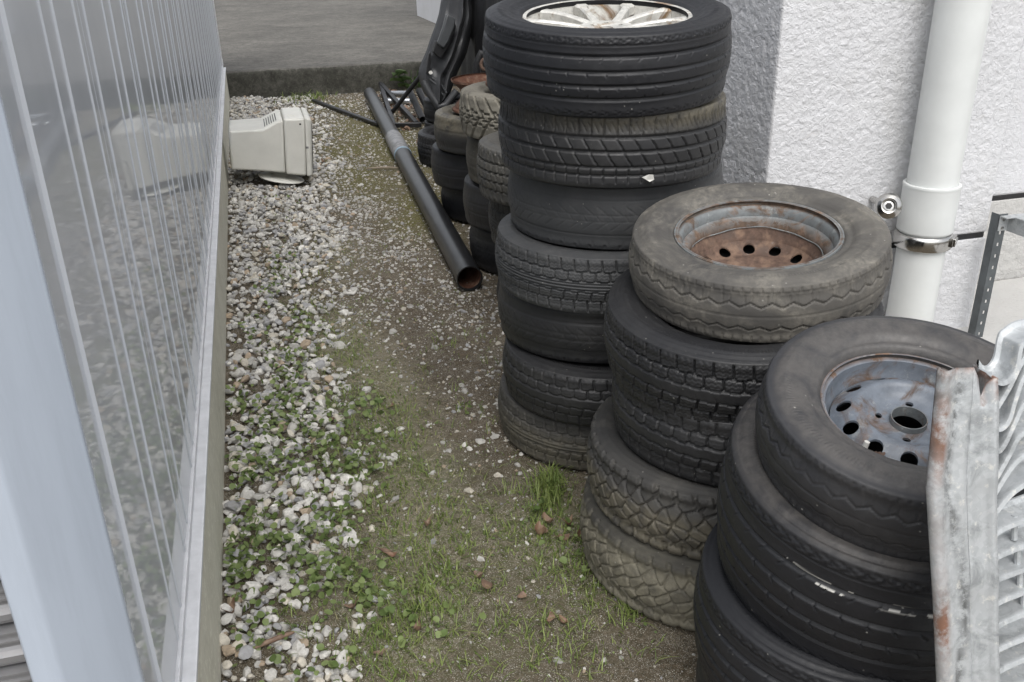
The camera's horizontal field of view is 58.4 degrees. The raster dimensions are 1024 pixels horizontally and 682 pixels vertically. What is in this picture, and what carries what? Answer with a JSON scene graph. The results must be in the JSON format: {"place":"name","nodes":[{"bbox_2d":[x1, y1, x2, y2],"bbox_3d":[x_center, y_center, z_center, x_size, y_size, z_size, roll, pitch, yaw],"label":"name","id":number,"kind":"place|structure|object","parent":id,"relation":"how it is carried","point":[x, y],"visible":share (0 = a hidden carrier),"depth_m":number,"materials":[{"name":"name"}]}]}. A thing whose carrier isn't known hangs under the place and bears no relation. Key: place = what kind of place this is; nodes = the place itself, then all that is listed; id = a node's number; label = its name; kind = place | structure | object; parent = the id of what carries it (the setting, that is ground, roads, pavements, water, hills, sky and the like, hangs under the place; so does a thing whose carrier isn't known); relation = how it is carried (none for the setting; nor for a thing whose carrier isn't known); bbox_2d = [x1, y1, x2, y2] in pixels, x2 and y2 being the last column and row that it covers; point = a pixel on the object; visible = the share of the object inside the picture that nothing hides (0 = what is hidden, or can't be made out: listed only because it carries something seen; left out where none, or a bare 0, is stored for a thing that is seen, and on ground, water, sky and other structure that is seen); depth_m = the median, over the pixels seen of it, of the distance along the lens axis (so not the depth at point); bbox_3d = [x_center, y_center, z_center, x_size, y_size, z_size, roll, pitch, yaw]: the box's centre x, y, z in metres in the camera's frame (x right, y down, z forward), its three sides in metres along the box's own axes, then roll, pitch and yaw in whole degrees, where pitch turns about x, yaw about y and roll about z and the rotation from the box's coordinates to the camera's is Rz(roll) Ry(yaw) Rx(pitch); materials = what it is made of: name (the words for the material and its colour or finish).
{"place":"outdoors","nodes":[
{"label":"outdoors","id":0,"kind":"place"},
{"bbox_2d":[219,334,404,681],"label":"gravel","id":1,"kind":"structure","parent":0,"point":[296,644],"depth_m":2.42,"materials":[{"name":"grey gravel"}]},
{"bbox_2d":[221,591,236,612],"bbox_3d":[-0.616,0.576,2.000,0.022,0.048,0.040,11,27,26],"label":"dead leaf","id":2,"kind":"object","parent":1,"relation":"on","point":[232,604],"visible":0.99,"depth_m":2.01,"materials":[{"name":"brown plant"}]},
{"bbox_2d":[255,631,294,648],"bbox_3d":[-0.496,0.623,1.912,0.085,0.012,0.012,-14,27,-26],"label":"dry stick","id":3,"kind":"object","parent":1,"relation":"on","point":[274,639],"visible":1,"depth_m":1.91,"materials":[{"name":"brown wood"}]},
{"bbox_2d":[214,0,435,69],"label":"concrete slab","id":4,"kind":"structure","parent":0,"point":[265,33],"depth_m":11.42,"materials":[{"name":"grey concrete"}]},
{"bbox_2d":[390,69,420,90],"bbox_3d":[-0.972,-2.441,8.573,0.312,0.202,0.240,2,24,7],"label":"kerb weed","id":5,"kind":"object","parent":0,"point":[404,77],"visible":0.81,"depth_m":8.54,"materials":[{"name":"green plant"}]},
{"bbox_2d":[416,0,440,22],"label":"distant building","id":6,"kind":"structure","parent":0,"point":[428,10],"depth_m":12.47,"materials":[{"name":"white paint"}]},
{"bbox_2d":[473,50,485,72],"bbox_3d":[-0.153,-1.406,4.812,0.093,0.234,0.131,-8,25,-14],"label":"scrap part","id":7,"kind":"object","parent":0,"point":[478,67],"visible":0.33,"depth_m":4.80,"materials":[{"name":"black plastic"}]},
{"bbox_2d":[488,200,510,242],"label":"car tyre","id":8,"kind":"object","parent":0,"point":[497,213],"visible":0.06,"depth_m":3.37,"materials":[{"name":"rubber"}]},
{"bbox_2d":[476,131,509,205],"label":"car tyre","id":9,"kind":"object","parent":8,"relation":"on","point":[493,170],"visible":0.15,"depth_m":3.20,"materials":[{"name":"grey rubber"}]},
{"bbox_2d":[221,86,999,681],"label":"ground","id":10,"kind":"structure","parent":0,"point":[681,666],"depth_m":2.51,"materials":[{"name":"soil"}]},
{"bbox_2d":[0,0,229,681],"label":"storage shed","id":11,"kind":"structure","parent":10,"relation":"on","point":[114,147],"depth_m":1.31,"materials":[{"name":"grey"}]},
{"bbox_2d":[228,107,312,183],"bbox_3d":[-1.441,-1.158,5.481,0.491,0.394,0.431,-8,25,-14],"label":"crt monitor","id":12,"kind":"object","parent":10,"relation":"on","point":[276,146],"visible":1,"depth_m":5.33,"materials":[{"name":"beige plastic"}]},
{"bbox_2d":[226,94,372,346],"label":"gravel","id":13,"kind":"structure","parent":10,"relation":"on","point":[255,273],"depth_m":4.49,"materials":[{"name":"grey gravel"}]},
{"bbox_2d":[226,59,460,97],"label":"kerb","id":14,"kind":"structure","parent":10,"relation":"on","point":[339,78],"depth_m":8.49,"materials":[{"name":"concrete"}]},
{"bbox_2d":[312,99,377,125],"bbox_3d":[-1.401,-1.911,7.615,0.035,0.020,1.381,-16,28,-29],"label":"steel bar","id":15,"kind":"object","parent":10,"relation":"on","point":[368,120],"visible":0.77,"depth_m":7.55,"materials":[{"name":"black metal"}]},
{"bbox_2d":[344,596,358,608],"bbox_3d":[-0.352,0.580,2.026,0.040,0.024,0.022,-21,10,3],"label":"dead leaf","id":16,"kind":"object","parent":10,"relation":"on","point":[351,605],"visible":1,"depth_m":2.03,"materials":[{"name":"brown plant"}]},
{"bbox_2d":[372,648,386,654],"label":"dead leaf","id":17,"kind":"object","parent":10,"relation":"on","point":[378,651],"visible":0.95,"depth_m":1.91,"materials":[{"name":"brown plant"}]},
{"bbox_2d":[367,166,397,168],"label":"twig","id":18,"kind":"object","parent":10,"relation":"on","point":[381,167],"visible":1,"depth_m":5.79,"materials":[{"name":"brown wood"}]},
{"bbox_2d":[377,547,391,552],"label":"dead leaf","id":19,"kind":"object","parent":10,"relation":"on","point":[385,550],"visible":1,"depth_m":2.22,"materials":[{"name":"brown plant"}]},
{"bbox_2d":[384,552,396,556],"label":"dead leaf","id":20,"kind":"object","parent":10,"relation":"on","point":[392,554],"visible":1,"depth_m":2.20,"materials":[{"name":"brown plant"}]},
{"bbox_2d":[388,98,410,103],"bbox_3d":[-0.997,-2.084,7.955,0.228,0.054,0.054,2,24,7],"label":"aluminium tube","id":21,"kind":"object","parent":10,"relation":"on","point":[406,101],"visible":0.33,"depth_m":7.93,"materials":[{"name":"silver metal"}]},
{"bbox_2d":[378,82,421,127],"bbox_3d":[-1.031,-2.005,7.710,0.221,0.097,1.807,-8,25,-14],"label":"scrap frame","id":22,"kind":"object","parent":10,"relation":"on","point":[413,122],"visible":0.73,"depth_m":7.42,"materials":[{"name":"black paint"}]},
{"bbox_2d":[380,91,408,96],"bbox_3d":[-1.040,-2.196,8.131,0.294,0.074,0.054,13,28,28],"label":"aluminium tube","id":23,"kind":"object","parent":22,"relation":"on","point":[398,93],"visible":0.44,"depth_m":8.09,"materials":[{"name":"silver metal"}]},
{"bbox_2d":[378,89,423,142],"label":"leaf litter","id":24,"kind":"object","parent":10,"relation":"on","point":[406,127],"visible":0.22,"depth_m":7.50,"materials":[{"name":"brown plant"}]},
{"bbox_2d":[391,75,418,113],"bbox_3d":[-0.844,-1.956,7.272,0.332,0.347,0.041,9,26,21],"label":"steel rod","id":25,"kind":"object","parent":10,"relation":"on","point":[405,95],"visible":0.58,"depth_m":7.25,"materials":[{"name":"black metal"}]},
{"bbox_2d":[223,195,588,681],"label":"clover","id":26,"kind":"object","parent":10,"relation":"on","point":[258,539],"visible":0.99,"depth_m":2.29,"materials":[{"name":"green plant"}]},
{"bbox_2d":[408,90,424,121],"bbox_3d":[-0.759,-1.867,7.243,0.054,0.210,0.402,-9,25,-17],"label":"black tube","id":27,"kind":"object","parent":10,"relation":"on","point":[416,106],"visible":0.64,"depth_m":7.19,"materials":[{"name":"plastic"}]},
{"bbox_2d":[414,617,420,630],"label":"dead leaf","id":28,"kind":"object","parent":10,"relation":"on","point":[418,627],"visible":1,"depth_m":1.97,"materials":[{"name":"brown plant"}]},
{"bbox_2d":[416,88,425,106],"bbox_3d":[-0.693,-1.893,7.298,0.054,0.208,0.327,-11,26,-20],"label":"black tube","id":29,"kind":"object","parent":10,"relation":"on","point":[420,94],"visible":0.46,"depth_m":7.33,"materials":[{"name":"plastic"}]},
{"bbox_2d":[364,87,482,290],"bbox_3d":[-0.722,-1.233,5.986,0.118,0.118,4.896,-6,25,-11],"label":"drain pipe","id":30,"kind":"object","parent":10,"relation":"on","point":[465,269],"visible":1,"depth_m":4.68,"materials":[{"name":"black plastic"}]},
{"bbox_2d":[417,125,435,165],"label":"car tyre","id":31,"kind":"object","parent":10,"relation":"on","point":[426,140],"visible":0.27,"depth_m":5.82,"materials":[{"name":"rubber"}]},
{"bbox_2d":[424,120,433,127],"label":"car tyre","id":32,"kind":"object","parent":10,"relation":"on","point":[427,123],"visible":0.03,"depth_m":6.42,"materials":[{"name":"rubber"}]},
{"bbox_2d":[423,94,459,122],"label":"car tyre","id":33,"kind":"object","parent":32,"relation":"on","point":[429,109],"visible":0.24,"depth_m":6.35,"materials":[{"name":"black rubber"}]},
{"bbox_2d":[418,0,471,109],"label":"car bumper","id":34,"kind":"object","parent":33,"relation":"on","point":[444,55],"visible":0.96,"depth_m":6.17,"materials":[{"name":"grey plastic"}]},
{"bbox_2d":[424,513,433,526],"bbox_3d":[-0.211,0.454,2.317,0.016,0.026,0.032,9,26,22],"label":"dead leaf","id":35,"kind":"object","parent":10,"relation":"on","point":[427,522],"visible":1,"depth_m":2.32,"materials":[{"name":"brown plant"}]},
{"bbox_2d":[253,94,606,663],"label":"loose stones","id":36,"kind":"object","parent":10,"relation":"on","point":[469,490],"visible":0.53,"depth_m":3.98,"materials":[{"name":"grey gravel"}]},
{"bbox_2d":[441,187,467,222],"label":"car tyre","id":37,"kind":"object","parent":10,"relation":"on","point":[452,203],"visible":0.17,"depth_m":4.70,"materials":[{"name":"black rubber"}]},
{"bbox_2d":[431,142,467,191],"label":"car tyre","id":38,"kind":"object","parent":37,"relation":"on","point":[449,170],"visible":0.22,"depth_m":4.54,"materials":[{"name":"black rubber"}]},
{"bbox_2d":[434,104,466,154],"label":"car tyre","id":39,"kind":"object","parent":38,"relation":"on","point":[450,135],"visible":0.23,"depth_m":4.41,"materials":[{"name":"rubber"}]},
{"bbox_2d":[451,73,486,113],"bbox_3d":[-0.106,-1.214,4.495,0.380,0.150,0.380,-8,25,-14],"label":"rusty rim","id":40,"kind":"object","parent":39,"relation":"on","point":[460,82],"visible":0.08,"depth_m":4.57,"materials":[{"name":"brown metal"}]},
{"bbox_2d":[261,264,656,681],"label":"clover","id":41,"kind":"object","parent":10,"relation":"on","point":[451,587],"visible":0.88,"depth_m":2.25,"materials":[{"name":"green plant"}]},
{"bbox_2d":[229,91,695,681],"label":"grit","id":42,"kind":"object","parent":10,"relation":"on","point":[385,205],"visible":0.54,"depth_m":3.74,"materials":[{"name":"gravel"}]},
{"bbox_2d":[263,198,664,681],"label":"dry straw","id":43,"kind":"object","parent":10,"relation":"on","point":[426,488],"visible":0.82,"depth_m":2.40,"materials":[{"name":"beige plant"}]},
{"bbox_2d":[256,89,676,681],"bbox_3d":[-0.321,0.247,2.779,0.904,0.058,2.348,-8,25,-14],"label":"grass","id":44,"kind":"structure","parent":10,"relation":"on","point":[461,552],"depth_m":2.21,"materials":[{"name":"green plant"}]},
{"bbox_2d":[474,570,482,577],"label":"dead leaf","id":45,"kind":"object","parent":10,"relation":"on","point":[479,574],"visible":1,"depth_m":2.13,"materials":[{"name":"brown plant"}]},
{"bbox_2d":[461,0,502,74],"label":"fender liner","id":46,"kind":"object","parent":10,"relation":"on","point":[479,9],"visible":0.18,"depth_m":6.11,"materials":[{"name":"black plastic"}]},
{"bbox_2d":[469,225,497,273],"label":"car tyre","id":47,"kind":"object","parent":10,"relation":"on","point":[482,245],"visible":0.14,"depth_m":3.99,"materials":[{"name":"rubber"}]},
{"bbox_2d":[463,174,490,231],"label":"car tyre","id":48,"kind":"object","parent":47,"relation":"on","point":[476,203],"visible":0.12,"depth_m":3.88,"materials":[{"name":"rubber"}]},
{"bbox_2d":[466,136,479,183],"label":"car tyre","id":49,"kind":"object","parent":48,"relation":"on","point":[471,150],"visible":0.07,"depth_m":3.80,"materials":[{"name":"rubber"}]},
{"bbox_2d":[459,81,499,138],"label":"car tyre","id":50,"kind":"object","parent":49,"relation":"on","point":[479,105],"visible":0.22,"depth_m":3.60,"materials":[{"name":"black rubber"}]},
{"bbox_2d":[482,579,492,588],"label":"dead leaf","id":51,"kind":"object","parent":10,"relation":"on","point":[485,583],"visible":1,"depth_m":2.09,"materials":[{"name":"brown plant"}]},
{"bbox_2d":[497,276,499,298],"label":"car tyre","id":52,"kind":"object","parent":10,"relation":"on","point":[498,284],"visible":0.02,"depth_m":3.58,"materials":[{"name":"rubber"}]},
{"bbox_2d":[517,589,526,597],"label":"dead leaf","id":53,"kind":"object","parent":10,"relation":"on","point":[522,594],"visible":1,"depth_m":2.07,"materials":[{"name":"brown plant"}]},
{"bbox_2d":[535,521,545,535],"bbox_3d":[0.071,0.462,2.268,0.023,0.048,0.044,-14,27,-27],"label":"dead leaf","id":54,"kind":"object","parent":10,"relation":"on","point":[540,529],"visible":1,"depth_m":2.27,"materials":[{"name":"brown plant"}]},
{"bbox_2d":[498,373,590,470],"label":"car tyre","id":55,"kind":"object","parent":10,"relation":"on","point":[534,435],"visible":0.23,"depth_m":2.54,"materials":[{"name":"rubber"}]},
{"bbox_2d":[502,337,612,426],"bbox_3d":[0.259,0.052,2.658,0.576,0.163,0.574,15,29,31],"label":"car tyre","id":56,"kind":"object","parent":55,"relation":"on","point":[573,393],"visible":0.38,"depth_m":2.44,"materials":[{"name":"rubber"}]},
{"bbox_2d":[498,282,608,363],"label":"car tyre","id":57,"kind":"object","parent":56,"relation":"on","point":[553,333],"visible":0.28,"depth_m":2.42,"materials":[{"name":"rubber"}]},
{"bbox_2d":[495,213,628,314],"bbox_3d":[0.255,-0.254,2.555,0.603,0.166,0.604,-20,30,-36],"label":"car tyre","id":58,"kind":"object","parent":57,"relation":"on","point":[535,271],"visible":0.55,"depth_m":2.32,"materials":[{"name":"grey rubber"}]},
{"bbox_2d":[508,162,723,249],"bbox_3d":[0.280,-0.418,2.508,0.585,0.185,0.584,-19,30,-34],"label":"car tyre","id":59,"kind":"object","parent":58,"relation":"on","point":[604,219],"visible":0.44,"depth_m":2.28,"materials":[{"name":"grey rubber"}]},
{"bbox_2d":[498,91,726,188],"bbox_3d":[0.258,-0.560,2.380,0.588,0.194,0.588,4,26,11],"label":"car tyre","id":60,"kind":"object","parent":59,"relation":"on","point":[678,147],"visible":0.7,"depth_m":2.15,"materials":[{"name":"rubber"}]},
{"bbox_2d":[483,0,731,117],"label":"car wheel","id":61,"kind":"object","parent":60,"relation":"on","point":[605,58],"visible":1,"depth_m":2.06,"materials":[{"name":"black rubber"}]},
{"bbox_2d":[542,512,553,522],"bbox_3d":[0.096,0.449,2.317,0.045,0.033,0.023,20,32,39],"label":"dead leaf","id":62,"kind":"object","parent":10,"relation":"on","point":[547,518],"visible":1,"depth_m":2.33,"materials":[{"name":"brown plant"}]},
{"bbox_2d":[547,612,554,622],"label":"dead leaf","id":63,"kind":"object","parent":10,"relation":"on","point":[550,616],"visible":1,"depth_m":2.00,"materials":[{"name":"brown plant"}]},
{"bbox_2d":[556,533,569,540],"bbox_3d":[0.124,0.482,2.264,0.039,0.015,0.018,5,25,14],"label":"dead leaf","id":64,"kind":"object","parent":10,"relation":"on","point":[565,538],"visible":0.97,"depth_m":2.27,"materials":[{"name":"brown plant"}]},
{"bbox_2d":[559,615,567,623],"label":"dead leaf","id":65,"kind":"object","parent":10,"relation":"on","point":[564,619],"visible":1,"depth_m":1.99,"materials":[{"name":"brown plant"}]},
{"bbox_2d":[558,515,572,524],"bbox_3d":[0.139,0.454,2.314,0.042,0.027,0.023,-13,27,-24],"label":"dead leaf","id":66,"kind":"object","parent":10,"relation":"on","point":[566,522],"visible":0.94,"depth_m":2.31,"materials":[{"name":"brown plant"}]},
{"bbox_2d":[580,476,700,631],"bbox_3d":[0.472,0.428,2.174,0.617,0.178,0.619,17,30,35],"label":"car tyre","id":67,"kind":"object","parent":10,"relation":"on","point":[646,579],"visible":0.35,"depth_m":1.97,"materials":[{"name":"rubber"}]},
{"bbox_2d":[587,397,717,559],"bbox_3d":[0.477,0.269,2.115,0.607,0.171,0.605,9,26,21],"label":"car tyre","id":68,"kind":"object","parent":67,"relation":"on","point":[638,497],"visible":0.39,"depth_m":1.92,"materials":[{"name":"rubber"}]},
{"bbox_2d":[612,325,781,485],"bbox_3d":[0.511,0.118,2.051,0.574,0.168,0.573,-17,29,-31],"label":"car tyre","id":69,"kind":"object","parent":68,"relation":"on","point":[692,449],"visible":0.25,"depth_m":1.86,"materials":[{"name":"rubber"}]},
{"bbox_2d":[603,245,884,424],"bbox_3d":[0.496,-0.030,1.996,0.590,0.169,0.590,-17,32,-22],"label":"car tyre","id":70,"kind":"object","parent":69,"relation":"on","point":[656,361],"visible":0.46,"depth_m":1.80,"materials":[{"name":"rubber"}]},
{"bbox_2d":[628,182,892,342],"bbox_3d":[0.531,-0.188,1.990,0.551,0.141,0.550,12,35,26],"label":"car wheel","id":71,"kind":"object","parent":70,"relation":"on","point":[842,247],"visible":0.98,"depth_m":1.88,"materials":[{"name":"rubber"}]},
{"bbox_2d":[696,655,709,681],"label":"car tyre","id":72,"kind":"object","parent":10,"relation":"on","point":[701,676],"visible":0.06,"depth_m":1.72,"materials":[{"name":"rubber"}]},
{"bbox_2d":[693,523,895,681],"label":"car tyre","id":73,"kind":"object","parent":72,"relation":"on","point":[736,640],"visible":0.38,"depth_m":1.52,"materials":[{"name":"black rubber"}]},
{"bbox_2d":[717,391,935,681],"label":"car tyre","id":74,"kind":"object","parent":73,"relation":"on","point":[798,579],"visible":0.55,"depth_m":1.38,"materials":[{"name":"black rubber"}]},
{"bbox_2d":[755,316,1023,561],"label":"car wheel","id":75,"kind":"object","parent":74,"relation":"on","point":[823,470],"visible":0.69,"depth_m":1.40,"materials":[{"name":"rubber"}]},
{"bbox_2d":[716,0,1023,327],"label":"rendered building","id":76,"kind":"structure","parent":10,"relation":"on","point":[823,95],"depth_m":2.94,"materials":[{"name":"white paint"}]},
{"bbox_2d":[869,193,902,218],"bbox_3d":[1.214,-0.453,2.971,0.083,0.078,0.157,4,25,12],"label":"wall fitting","id":77,"kind":"object","parent":76,"relation":"attached to","point":[888,205],"depth_m":2.92,"materials":[{"name":"silver metal"}]},
{"bbox_2d":[886,0,992,321],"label":"downpipe","id":78,"kind":"object","parent":76,"relation":"attached to","point":[924,239],"visible":0.97,"depth_m":2.87,"materials":[{"name":"white plastic"}]},
{"bbox_2d":[926,319,1023,681],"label":"galvanised rack","id":79,"kind":"object","parent":10,"relation":"on","point":[974,486],"visible":1,"depth_m":1.12,"materials":[{"name":"metal"}]},
{"bbox_2d":[956,277,1023,343],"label":"concrete pad","id":80,"kind":"object","parent":10,"relation":"on","point":[1006,306],"depth_m":3.54,"materials":[{"name":"grey concrete"}]},
{"bbox_2d":[968,212,1023,336],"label":"shelf frame","id":81,"kind":"object","parent":80,"relation":"on","point":[1012,223],"visible":0.94,"depth_m":3.18,"materials":[{"name":"grey metal"}]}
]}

